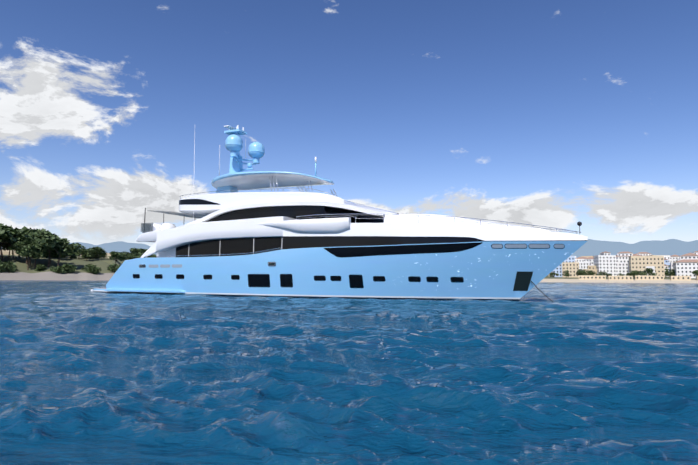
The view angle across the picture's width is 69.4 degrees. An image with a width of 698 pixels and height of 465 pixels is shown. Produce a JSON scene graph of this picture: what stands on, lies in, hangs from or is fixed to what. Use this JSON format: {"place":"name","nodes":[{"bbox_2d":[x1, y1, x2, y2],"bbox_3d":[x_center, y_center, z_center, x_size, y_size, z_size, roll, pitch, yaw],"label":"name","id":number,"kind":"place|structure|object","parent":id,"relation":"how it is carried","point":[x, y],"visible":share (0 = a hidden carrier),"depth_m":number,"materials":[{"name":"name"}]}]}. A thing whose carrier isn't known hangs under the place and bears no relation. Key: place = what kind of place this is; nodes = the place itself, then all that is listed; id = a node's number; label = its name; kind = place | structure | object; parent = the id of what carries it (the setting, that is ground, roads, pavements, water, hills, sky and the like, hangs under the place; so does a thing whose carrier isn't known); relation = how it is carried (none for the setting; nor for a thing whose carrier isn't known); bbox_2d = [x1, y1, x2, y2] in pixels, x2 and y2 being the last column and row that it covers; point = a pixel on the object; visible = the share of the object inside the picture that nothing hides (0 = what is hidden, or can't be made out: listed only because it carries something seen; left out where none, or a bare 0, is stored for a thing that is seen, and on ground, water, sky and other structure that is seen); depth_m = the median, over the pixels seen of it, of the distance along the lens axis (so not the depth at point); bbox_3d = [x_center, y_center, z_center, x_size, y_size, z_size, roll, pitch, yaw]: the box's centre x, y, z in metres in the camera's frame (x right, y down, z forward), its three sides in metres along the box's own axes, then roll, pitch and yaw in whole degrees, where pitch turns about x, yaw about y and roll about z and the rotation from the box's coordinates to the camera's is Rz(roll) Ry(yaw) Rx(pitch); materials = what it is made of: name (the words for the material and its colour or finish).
{"place":"outdoors","nodes":[
{"label":"outdoors","id":0,"kind":"place"},
{"bbox_2d":[69,241,156,255],"bbox_3d":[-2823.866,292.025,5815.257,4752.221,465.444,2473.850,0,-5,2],"label":"ridge","id":1,"kind":"structure","parent":0,"point":[120,246],"depth_m":6369.84,"materials":[{"name":"blue"}]},
{"bbox_2d":[0,280,697,464],"bbox_3d":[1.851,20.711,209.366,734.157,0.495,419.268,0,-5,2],"label":"sea","id":2,"kind":"structure","parent":0,"point":[341,420],"depth_m":6.00,"materials":[{"name":"liquid"}]},
{"bbox_2d":[91,125,587,301],"bbox_3d":[-3.467,-1.583,39.062,39.580,15.370,8.484,-2,-6,25],"label":"yacht","id":3,"kind":"object","parent":2,"relation":"on","point":[232,241],"visible":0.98,"depth_m":34.38,"materials":[{"name":"blue"}]},
{"bbox_2d":[0,255,697,282],"bbox_3d":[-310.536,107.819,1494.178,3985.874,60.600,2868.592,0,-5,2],"label":"land","id":4,"kind":"structure","parent":0,"point":[22,272],"depth_m":222.15,"materials":[{"name":"beige sand"}]},
{"bbox_2d":[0,223,697,278],"bbox_3d":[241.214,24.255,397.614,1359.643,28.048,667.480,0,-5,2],"label":"trees","id":5,"kind":"object","parent":4,"relation":"on","point":[28,244],"visible":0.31,"depth_m":216.13,"materials":[{"name":"green plant"}]},
{"bbox_2d":[0,249,697,280],"bbox_3d":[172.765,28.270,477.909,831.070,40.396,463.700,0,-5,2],"label":"buildings","id":6,"kind":"structure","parent":4,"relation":"on","point":[684,266],"depth_m":475.80,"materials":[{"name":"white"}]},
{"bbox_2d":[0,0,697,248],"label":"sky","id":7,"kind":"structure","parent":0,"point":[561,114],"materials":[{"name":"blue"}]},
{"bbox_2d":[571,239,697,257],"bbox_3d":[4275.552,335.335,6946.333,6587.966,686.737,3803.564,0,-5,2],"label":"ridge","id":8,"kind":"structure","parent":0,"point":[591,247],"depth_m":7797.19,"materials":[{"name":"blue"}]}
]}

